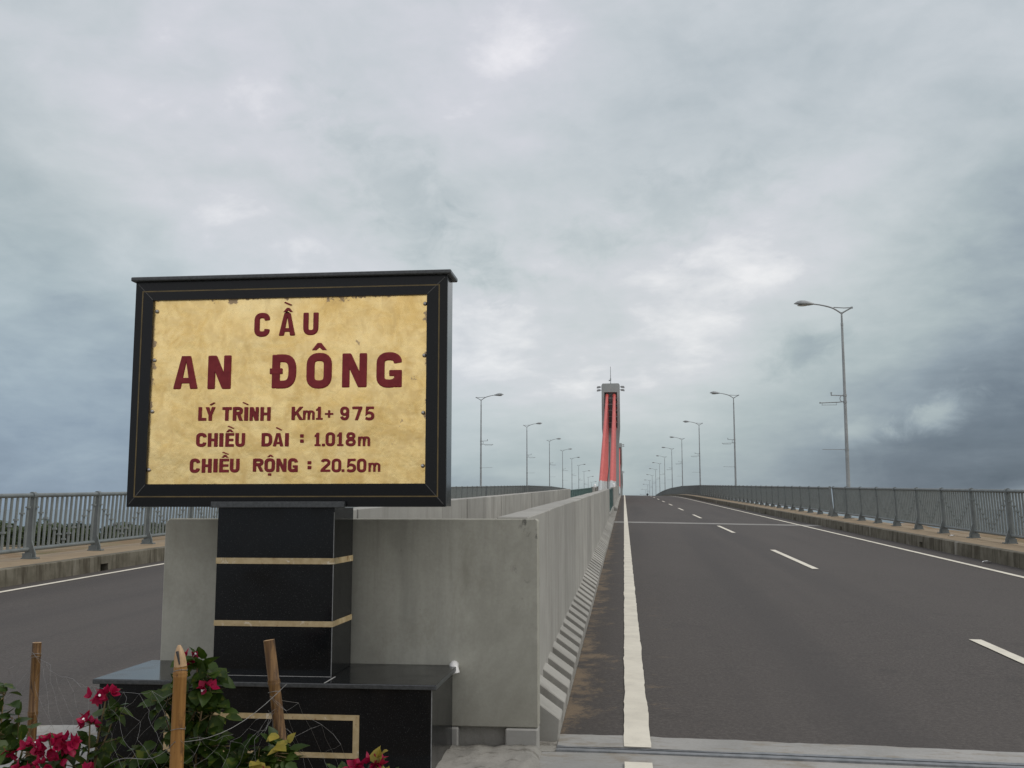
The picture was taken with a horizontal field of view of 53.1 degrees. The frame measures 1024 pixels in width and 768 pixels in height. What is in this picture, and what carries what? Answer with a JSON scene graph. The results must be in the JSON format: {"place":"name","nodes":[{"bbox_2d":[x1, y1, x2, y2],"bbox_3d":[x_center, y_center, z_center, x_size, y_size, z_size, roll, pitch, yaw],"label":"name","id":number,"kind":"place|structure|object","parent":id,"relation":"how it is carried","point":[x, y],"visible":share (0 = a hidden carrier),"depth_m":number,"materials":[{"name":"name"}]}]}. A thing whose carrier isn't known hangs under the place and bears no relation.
{"place":"outdoors","nodes":[
{"label":"outdoors","id":0,"kind":"place"},
{"bbox_2d":[0,741,94,767],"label":"road","id":1,"kind":"structure","parent":0,"point":[84,755],"depth_m":6.64,"materials":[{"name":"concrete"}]},
{"bbox_2d":[37,725,96,734],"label":"road","id":2,"kind":"structure","parent":0,"point":[45,729],"depth_m":7.31,"materials":[{"name":"concrete"}]},
{"bbox_2d":[16,735,96,740],"bbox_3d":[-6.506,2.561,7.443,8.200,0.180,0.160,-1,-7,6],"label":"expansion joint","id":3,"kind":"object","parent":2,"relation":"on","point":[69,737],"visible":0.04,"depth_m":7.06,"materials":[{"name":"metal"}]},
{"bbox_2d":[0,561,163,724],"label":"road","id":4,"kind":"structure","parent":0,"point":[86,631],"depth_m":12.45,"materials":[{"name":"asphalt"}]},
{"bbox_2d":[0,563,163,592],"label":"road marking","id":5,"kind":"object","parent":4,"relation":"on","point":[77,578],"visible":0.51,"depth_m":20.33,"materials":[{"name":"paint"}]},
{"bbox_2d":[353,509,356,517],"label":"median barrier panel","id":6,"kind":"object","parent":4,"relation":"on","point":[354,513],"visible":0.03,"depth_m":9.20,"materials":[{"name":"concrete"}]},
{"bbox_2d":[353,507,407,518],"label":"median barrier panel","id":7,"kind":"object","parent":4,"relation":"on","point":[382,512],"depth_m":10.21,"materials":[{"name":"concrete"}]},
{"bbox_2d":[408,507,441,518],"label":"median barrier panel","id":8,"kind":"object","parent":4,"relation":"on","point":[424,512],"depth_m":12.43,"materials":[{"name":"concrete"}]},
{"bbox_2d":[442,499,466,518],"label":"median barrier panel","id":9,"kind":"object","parent":4,"relation":"on","point":[457,509],"visible":0.05,"depth_m":14.78,"materials":[{"name":"concrete"}]},
{"bbox_2d":[457,497,486,518],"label":"median barrier panel","id":10,"kind":"object","parent":4,"relation":"on","point":[476,507],"visible":0.05,"depth_m":16.85,"materials":[{"name":"concrete"}]},
{"bbox_2d":[480,496,500,518],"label":"median barrier panel","id":11,"kind":"object","parent":4,"relation":"on","point":[493,507],"visible":0.06,"depth_m":18.97,"materials":[{"name":"concrete"}]},
{"bbox_2d":[493,495,513,515],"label":"median barrier panel","id":12,"kind":"object","parent":4,"relation":"on","point":[507,504],"visible":0.06,"depth_m":21.14,"materials":[{"name":"concrete"}]},
{"bbox_2d":[523,493,530,509],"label":"median barrier panel","id":13,"kind":"object","parent":4,"relation":"on","point":[526,501],"visible":0.09,"depth_m":25.36,"materials":[{"name":"concrete"}]},
{"bbox_2d":[558,490,561,500],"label":"median barrier panel","id":14,"kind":"object","parent":4,"relation":"on","point":[559,495],"visible":0.05,"depth_m":38.29,"materials":[{"name":"concrete"}]},
{"bbox_2d":[560,489,567,498],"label":"median barrier panel","id":15,"kind":"object","parent":4,"relation":"on","point":[566,493],"visible":0.05,"depth_m":43.06,"materials":[{"name":"concrete"}]},
{"bbox_2d":[0,540,164,567],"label":"pavement","id":16,"kind":"structure","parent":0,"point":[11,562],"depth_m":22.95,"materials":[{"name":"concrete"}]},
{"bbox_2d":[0,491,217,558],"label":"railing section","id":17,"kind":"object","parent":16,"relation":"on","point":[29,548],"visible":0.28,"depth_m":23.61,"materials":[{"name":"paint"}]},
{"bbox_2d":[451,486,486,498],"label":"railing section","id":18,"kind":"object","parent":16,"relation":"on","point":[466,491],"visible":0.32,"depth_m":81.82,"materials":[{"name":"paint"}]},
{"bbox_2d":[476,393,503,485],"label":"street lamp","id":19,"kind":"object","parent":16,"relation":"on","point":[499,394],"visible":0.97,"depth_m":93.39,"materials":[{"name":"grey metal"}]},
{"bbox_2d":[486,485,528,495],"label":"railing section","id":20,"kind":"object","parent":16,"relation":"on","point":[496,490],"visible":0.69,"depth_m":108.13,"materials":[{"name":"paint"}]},
{"bbox_2d":[523,422,541,484],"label":"street lamp","id":21,"kind":"object","parent":16,"relation":"on","point":[528,455],"visible":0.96,"depth_m":137.57,"materials":[{"name":"grey metal"}]},
{"bbox_2d":[529,485,551,491],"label":"railing section","id":22,"kind":"object","parent":16,"relation":"on","point":[532,488],"visible":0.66,"depth_m":150.09,"materials":[{"name":"paint"}]},
{"bbox_2d":[547,438,560,485],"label":"street lamp","id":23,"kind":"object","parent":16,"relation":"on","point":[549,460],"visible":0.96,"depth_m":179.37,"materials":[{"name":"grey metal"}]},
{"bbox_2d":[562,448,571,487],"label":"street lamp","id":24,"kind":"object","parent":16,"relation":"on","point":[562,466],"visible":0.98,"depth_m":217.61,"materials":[{"name":"grey metal"}]},
{"bbox_2d":[0,510,1023,534],"bbox_3d":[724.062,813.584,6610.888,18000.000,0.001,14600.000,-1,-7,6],"label":"water","id":25,"kind":"structure","parent":0,"point":[53,514],"depth_m":889.38,"materials":[{"name":"liquid"}]},
{"bbox_2d":[614,521,812,525],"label":"bridge deck","id":26,"kind":"structure","parent":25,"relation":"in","point":[706,523],"depth_m":47.73,"materials":[{"name":"concrete"}]},
{"bbox_2d":[0,546,164,587],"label":"kerb","id":27,"kind":"structure","parent":26,"relation":"on","point":[21,574],"depth_m":21.44,"materials":[{"name":"concrete"}]},
{"bbox_2d":[597,367,624,488],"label":"bridge tower","id":28,"kind":"structure","parent":26,"relation":"on","point":[610,389],"depth_m":127.81,"materials":[{"name":"concrete"}]},
{"bbox_2d":[598,394,608,490],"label":"stay cable","id":29,"kind":"object","parent":28,"relation":"attached to","point":[600,485],"visible":0.83,"depth_m":99.18,"materials":[{"name":"metal"}]},
{"bbox_2d":[603,400,608,488],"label":"stay cable","id":30,"kind":"object","parent":28,"relation":"attached to","point":[605,450],"visible":0.27,"depth_m":103.06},
{"bbox_2d":[604,406,608,488],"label":"stay cable","id":31,"kind":"object","parent":28,"relation":"attached to","point":[606,456],"visible":0.32,"depth_m":105.72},
{"bbox_2d":[605,413,608,488],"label":"stay cable","id":32,"kind":"object","parent":28,"relation":"attached to","point":[606,458],"visible":0.27,"depth_m":110.55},
{"bbox_2d":[607,419,608,477],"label":"stay cable","id":33,"kind":"object","parent":28,"relation":"attached to","point":[607,452],"visible":0.13,"depth_m":116.94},
{"bbox_2d":[607,442,609,488],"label":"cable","id":34,"kind":"object","parent":28,"relation":"attached to","point":[609,464],"visible":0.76,"depth_m":85.37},
{"bbox_2d":[609,393,615,488],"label":"stay cable","id":35,"kind":"object","parent":28,"relation":"attached to","point":[611,482],"visible":0.73,"depth_m":100.58,"materials":[{"name":"metal"}]},
{"bbox_2d":[613,402,615,481],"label":"stay cable","id":36,"kind":"object","parent":28,"relation":"attached to","point":[614,442],"visible":0.2,"depth_m":104.98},
{"bbox_2d":[619,443,623,494],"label":"bridge tower","id":37,"kind":"structure","parent":26,"relation":"on","point":[620,445],"depth_m":268.58,"materials":[{"name":"concrete"}]},
{"bbox_2d":[619,448,619,494],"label":"stay cable","id":38,"kind":"object","parent":37,"relation":"attached to","point":[619,471],"visible":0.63,"depth_m":243.15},
{"bbox_2d":[661,494,1023,568],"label":"kerb","id":39,"kind":"structure","parent":26,"relation":"on","point":[1008,557],"depth_m":31.53,"materials":[{"name":"concrete"}]},
{"bbox_2d":[0,523,1023,767],"bbox_3d":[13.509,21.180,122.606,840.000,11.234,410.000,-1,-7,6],"label":"ground","id":40,"kind":"structure","parent":0,"point":[46,551],"depth_m":30.32,"materials":[{"name":"concrete"}]},
{"bbox_2d":[0,520,18,545],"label":"tree","id":41,"kind":"object","parent":40,"relation":"on","point":[5,535],"visible":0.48,"depth_m":172.88,"materials":[{"name":"green plant"}]},
{"bbox_2d":[9,525,47,546],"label":"tree","id":42,"kind":"object","parent":40,"relation":"on","point":[22,535],"visible":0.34,"depth_m":173.66,"materials":[{"name":"green plant"}]},
{"bbox_2d":[34,519,65,545],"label":"tree","id":43,"kind":"object","parent":40,"relation":"on","point":[57,524],"visible":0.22,"depth_m":176.66,"materials":[{"name":"green plant"}]},
{"bbox_2d":[46,523,85,543],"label":"tree","id":44,"kind":"object","parent":40,"relation":"on","point":[56,536],"visible":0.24,"depth_m":174.79,"materials":[{"name":"green plant"}]},
{"bbox_2d":[62,527,99,542],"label":"tree","id":45,"kind":"object","parent":40,"relation":"on","point":[79,534],"visible":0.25,"depth_m":175.01,"materials":[{"name":"green plant"}]},
{"bbox_2d":[99,521,124,539],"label":"tree","id":46,"kind":"object","parent":40,"relation":"on","point":[108,529],"visible":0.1,"depth_m":179.29,"materials":[{"name":"green plant"}]},
{"bbox_2d":[107,524,142,537],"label":"tree","id":47,"kind":"object","parent":40,"relation":"on","point":[124,531],"visible":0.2,"depth_m":170.22,"materials":[{"name":"green plant"}]},
{"bbox_2d":[0,0,1023,509],"label":"sky","id":48,"kind":"structure","parent":0,"point":[650,192],"materials":[{"name":"grey"}]},
{"bbox_2d":[539,540,609,751],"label":"road","id":49,"kind":"structure","parent":0,"point":[548,746],"depth_m":6.82,"materials":[{"name":"concrete"}]},
{"bbox_2d":[160,518,539,746],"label":"concrete end wall","id":50,"kind":"structure","parent":49,"relation":"on","point":[464,594],"depth_m":6.81,"materials":[{"name":"concrete"}]},
{"bbox_2d":[449,660,459,674],"bbox_3d":[-0.375,1.858,6.711,0.075,0.084,0.109,-1,-7,6],"label":"drain pipe","id":51,"kind":"object","parent":50,"relation":"attached to","point":[454,663],"visible":0.69,"depth_m":6.68,"materials":[{"name":"white plastic"}]},
{"bbox_2d":[497,509,573,740],"bbox_3d":[0.219,1.767,7.932,0.413,1.530,2.165,-1,-6,6],"label":"median barrier panel","id":52,"kind":"object","parent":49,"relation":"on","point":[556,677],"visible":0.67,"depth_m":8.01,"materials":[{"name":"concrete"}]},
{"bbox_2d":[529,504,583,679],"bbox_3d":[0.455,1.977,10.111,0.413,1.530,2.165,-1,-6,6],"label":"median barrier panel","id":53,"kind":"object","parent":49,"relation":"on","point":[566,640],"visible":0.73,"depth_m":9.87,"materials":[{"name":"concrete"}]},
{"bbox_2d":[549,501,589,640],"bbox_3d":[0.694,2.189,12.289,0.413,1.530,2.165,-1,-6,6],"label":"median barrier panel","id":54,"kind":"object","parent":49,"relation":"on","point":[577,611],"visible":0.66,"depth_m":12.09,"materials":[{"name":"concrete"}]},
{"bbox_2d":[561,499,594,614],"bbox_3d":[0.936,2.405,14.465,0.413,1.530,2.165,-1,-6,6],"label":"median barrier panel","id":55,"kind":"object","parent":49,"relation":"on","point":[584,592],"visible":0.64,"depth_m":14.25,"materials":[{"name":"concrete"}]},
{"bbox_2d":[568,497,598,595],"bbox_3d":[1.173,2.611,16.643,0.413,1.530,2.165,-1,-6,6],"label":"median barrier panel","id":56,"kind":"object","parent":49,"relation":"on","point":[590,578],"visible":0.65,"depth_m":16.47,"materials":[{"name":"concrete"}]},
{"bbox_2d":[575,495,600,582],"bbox_3d":[1.406,2.825,18.820,0.413,1.530,2.165,-1,-6,6],"label":"median barrier panel","id":57,"kind":"object","parent":49,"relation":"on","point":[594,566],"visible":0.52,"depth_m":18.72,"materials":[{"name":"concrete"}]},
{"bbox_2d":[584,494,603,571],"bbox_3d":[1.648,3.039,20.996,0.413,1.530,2.165,-1,-6,6],"label":"median barrier panel","id":58,"kind":"object","parent":49,"relation":"on","point":[597,558],"visible":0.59,"depth_m":20.76,"materials":[{"name":"concrete"}]},
{"bbox_2d":[587,493,604,562],"bbox_3d":[1.882,3.248,23.176,0.413,1.530,2.165,-1,-6,6],"label":"median barrier panel","id":59,"kind":"object","parent":49,"relation":"on","point":[599,551],"visible":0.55,"depth_m":23.19,"materials":[{"name":"concrete"}]},
{"bbox_2d":[592,492,608,548],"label":"median barrier panel","id":60,"kind":"object","parent":49,"relation":"on","point":[603,540],"visible":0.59,"depth_m":27.06,"materials":[{"name":"concrete"}]},
{"bbox_2d":[597,493,606,554],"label":"median barrier panel","id":61,"kind":"object","parent":49,"relation":"on","point":[600,544],"visible":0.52,"depth_m":25.18,"materials":[{"name":"concrete"}]},
{"bbox_2d":[595,491,609,544],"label":"median barrier panel","id":62,"kind":"object","parent":49,"relation":"on","point":[605,536],"visible":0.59,"depth_m":29.62,"materials":[{"name":"concrete"}]},
{"bbox_2d":[599,490,610,536],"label":"median barrier panel","id":63,"kind":"object","parent":49,"relation":"on","point":[607,529],"visible":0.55,"depth_m":33.67,"materials":[{"name":"concrete"}]},
{"bbox_2d":[602,491,609,539],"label":"median barrier panel","id":64,"kind":"object","parent":49,"relation":"on","point":[606,532],"visible":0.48,"depth_m":32.09,"materials":[{"name":"concrete"}]},
{"bbox_2d":[605,490,611,532],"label":"median barrier panel","id":65,"kind":"object","parent":49,"relation":"on","point":[608,526],"visible":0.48,"depth_m":35.78,"materials":[{"name":"concrete"}]},
{"bbox_2d":[606,490,612,528],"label":"median barrier panel","id":66,"kind":"object","parent":49,"relation":"on","point":[609,524],"visible":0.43,"depth_m":38.11,"materials":[{"name":"concrete"}]},
{"bbox_2d":[608,489,613,524],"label":"median barrier panel","id":67,"kind":"object","parent":49,"relation":"on","point":[611,520],"visible":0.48,"depth_m":42.32,"materials":[{"name":"concrete"}]},
{"bbox_2d":[612,495,620,520],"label":"road","id":68,"kind":"structure","parent":0,"point":[614,515],"depth_m":58.17,"materials":[{"name":"asphalt"}]},
{"bbox_2d":[609,488,613,516],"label":"median fence","id":69,"kind":"object","parent":68,"relation":"on","point":[611,502],"visible":0.62,"depth_m":56.14,"materials":[{"name":"metal"}]},
{"bbox_2d":[610,487,616,510],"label":"median barrier panel","id":70,"kind":"object","parent":68,"relation":"on","point":[615,508],"visible":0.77,"depth_m":65.71,"materials":[{"name":"concrete"}]},
{"bbox_2d":[615,495,813,524],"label":"road","id":71,"kind":"structure","parent":0,"point":[639,508],"depth_m":63.41,"materials":[{"name":"asphalt"}]},
{"bbox_2d":[624,495,629,543],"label":"road marking","id":72,"kind":"object","parent":71,"relation":"on","point":[626,536],"visible":0.88,"depth_m":40.49,"materials":[{"name":"paint"}]},
{"bbox_2d":[675,496,906,549],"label":"road marking","id":73,"kind":"object","parent":71,"relation":"on","point":[817,529],"visible":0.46,"depth_m":39.99,"materials":[{"name":"paint"}]},
{"bbox_2d":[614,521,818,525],"bbox_3d":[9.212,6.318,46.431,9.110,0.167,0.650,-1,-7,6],"label":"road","id":74,"kind":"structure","parent":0,"point":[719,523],"depth_m":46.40,"materials":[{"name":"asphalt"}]},
{"bbox_2d":[539,752,946,767],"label":"road","id":75,"kind":"structure","parent":0,"point":[577,760],"depth_m":6.41,"materials":[{"name":"concrete"}]},
{"bbox_2d":[436,744,541,767],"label":"concrete footing","id":76,"kind":"object","parent":75,"relation":"on","point":[496,756],"visible":0.45,"depth_m":6.31,"materials":[{"name":"concrete"}]},
{"bbox_2d":[93,269,457,767],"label":"bridge name sign","id":77,"kind":"object","parent":76,"relation":"on","point":[284,423],"visible":1,"depth_m":6.40,"materials":[{"name":"black stone"}]},
{"bbox_2d":[625,762,652,767],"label":"road marking","id":78,"kind":"object","parent":75,"relation":"on","point":[638,765],"visible":1,"depth_m":6.26,"materials":[{"name":"paint"}]},
{"bbox_2d":[557,734,1023,762],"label":"road","id":79,"kind":"structure","parent":0,"point":[718,745],"depth_m":6.74,"materials":[{"name":"concrete"}]},
{"bbox_2d":[556,745,1023,767],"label":"expansion joint","id":80,"kind":"object","parent":79,"relation":"on","point":[858,759],"visible":0.77,"depth_m":6.52,"materials":[{"name":"metal"}]},
{"bbox_2d":[560,523,1023,751],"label":"road","id":81,"kind":"structure","parent":0,"point":[746,633],"depth_m":11.43,"materials":[{"name":"asphalt"}]},
{"bbox_2d":[623,544,650,746],"bbox_3d":[2.065,3.484,18.091,0.191,0.555,23.010,-1,-7,6],"label":"road marking","id":82,"kind":"object","parent":81,"relation":"on","point":[636,725],"visible":1,"depth_m":9.25,"materials":[{"name":"paint"}]},
{"bbox_2d":[772,550,817,568],"bbox_3d":[6.701,4.177,24.597,0.146,0.154,6.300,-1,-7,6],"label":"road marking","id":83,"kind":"object","parent":81,"relation":"on","point":[796,560],"visible":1,"depth_m":23.82,"materials":[{"name":"paint"}]},
{"bbox_2d":[906,550,1023,577],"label":"road marking","id":84,"kind":"object","parent":81,"relation":"on","point":[968,564],"visible":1,"depth_m":23.35,"materials":[{"name":"paint"}]},
{"bbox_2d":[969,639,1023,663],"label":"road marking","id":85,"kind":"object","parent":81,"relation":"on","point":[1020,659],"visible":1,"depth_m":10.94,"materials":[{"name":"paint"}]},
{"bbox_2d":[682,494,1023,551],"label":"pavement","id":86,"kind":"structure","parent":0,"point":[993,542],"depth_m":33.46,"materials":[{"name":"concrete"}]},
{"bbox_2d":[663,488,670,494],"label":"railing section","id":87,"kind":"object","parent":86,"relation":"on","point":[666,491],"visible":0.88,"depth_m":231.59,"materials":[{"name":"paint"}]},
{"bbox_2d":[671,486,681,493],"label":"railing section","id":88,"kind":"object","parent":86,"relation":"on","point":[676,490],"visible":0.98,"depth_m":189.99,"materials":[{"name":"paint"}]},
{"bbox_2d":[670,436,684,485],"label":"street lamp","id":89,"kind":"object","parent":86,"relation":"on","point":[682,460],"visible":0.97,"depth_m":174.26,"materials":[{"name":"grey metal"}]},
{"bbox_2d":[682,485,700,495],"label":"railing section","id":90,"kind":"object","parent":86,"relation":"on","point":[692,490],"visible":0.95,"depth_m":148.28,"materials":[{"name":"paint"}]},
{"bbox_2d":[683,420,702,484],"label":"street lamp","id":91,"kind":"object","parent":86,"relation":"on","point":[685,421],"visible":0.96,"depth_m":134.06,"materials":[{"name":"grey metal"}]},
{"bbox_2d":[700,485,735,500],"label":"railing section","id":92,"kind":"object","parent":86,"relation":"on","point":[724,492],"visible":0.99,"depth_m":105.28,"materials":[{"name":"paint"}]},
{"bbox_2d":[710,391,738,484],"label":"street lamp","id":93,"kind":"object","parent":86,"relation":"on","point":[715,392],"visible":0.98,"depth_m":91.77,"materials":[{"name":"grey metal"}]},
{"bbox_2d":[735,485,832,515],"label":"railing section","id":94,"kind":"object","parent":86,"relation":"on","point":[811,499],"visible":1,"depth_m":60.34,"materials":[{"name":"paint"}]},
{"bbox_2d":[794,300,852,517],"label":"street lamp","id":95,"kind":"object","parent":86,"relation":"on","point":[808,303],"visible":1,"depth_m":45.96,"materials":[{"name":"grey metal"}]},
{"bbox_2d":[831,486,1023,543],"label":"railing section","id":96,"kind":"object","parent":86,"relation":"on","point":[920,507],"visible":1,"depth_m":31.92,"materials":[{"name":"paint"}]},
{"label":"planting bed","id":97,"kind":"structure","parent":0,"visible":0},
{"bbox_2d":[0,683,40,764],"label":"bougainvillea","id":98,"kind":"object","parent":97,"relation":"on","point":[10,733],"visible":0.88,"depth_m":4.59,"materials":[{"name":"green plant"}]},
{"bbox_2d":[25,642,41,757],"bbox_3d":[-2.494,1.825,5.320,0.056,0.946,0.054,-1,-7,6],"label":"bamboo stake","id":99,"kind":"object","parent":97,"relation":"on","point":[32,712],"visible":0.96,"depth_m":5.33,"materials":[{"name":"wood"}]},
{"bbox_2d":[1,684,189,767],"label":"bougainvillea","id":100,"kind":"object","parent":97,"relation":"on","point":[66,750],"visible":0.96,"depth_m":4.51,"materials":[{"name":"pink plant"}]},
{"bbox_2d":[169,645,187,767],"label":"bamboo stake","id":101,"kind":"object","parent":97,"relation":"on","point":[178,712],"visible":1,"depth_m":4.12,"materials":[{"name":"wood"}]},
{"bbox_2d":[0,652,346,767],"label":"wire netting","id":102,"kind":"object","parent":101,"relation":"attached to","point":[167,720],"visible":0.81,"depth_m":4.49,"materials":[{"name":"metal"}]},
{"bbox_2d":[136,647,250,767],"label":"bougainvillea","id":103,"kind":"object","parent":97,"relation":"on","point":[204,704],"visible":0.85,"depth_m":4.49,"materials":[{"name":"green plant"}]},
{"bbox_2d":[204,726,309,767],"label":"bougainvillea","id":104,"kind":"object","parent":97,"relation":"on","point":[269,759],"visible":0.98,"depth_m":4.46,"materials":[{"name":"green plant"}]},
{"bbox_2d":[263,639,287,757],"bbox_3d":[-1.016,1.695,4.566,0.218,1.089,0.062,-1,-7,6],"label":"bamboo stake","id":105,"kind":"object","parent":97,"relation":"on","point":[273,681],"visible":0.74,"depth_m":4.59,"materials":[{"name":"wood"}]},
{"bbox_2d":[326,746,398,767],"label":"bougainvillea","id":106,"kind":"object","parent":97,"relation":"on","point":[376,757],"visible":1,"depth_m":4.39,"materials":[{"name":"red plant"}]},
{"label":"road","id":107,"kind":"structure","parent":0,"visible":0},
{"bbox_2d":[571,487,591,496],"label":"median fence","id":108,"kind":"object","parent":107,"relation":"on","point":[577,492],"visible":0.32,"depth_m":58.83,"materials":[{"name":"metal"}]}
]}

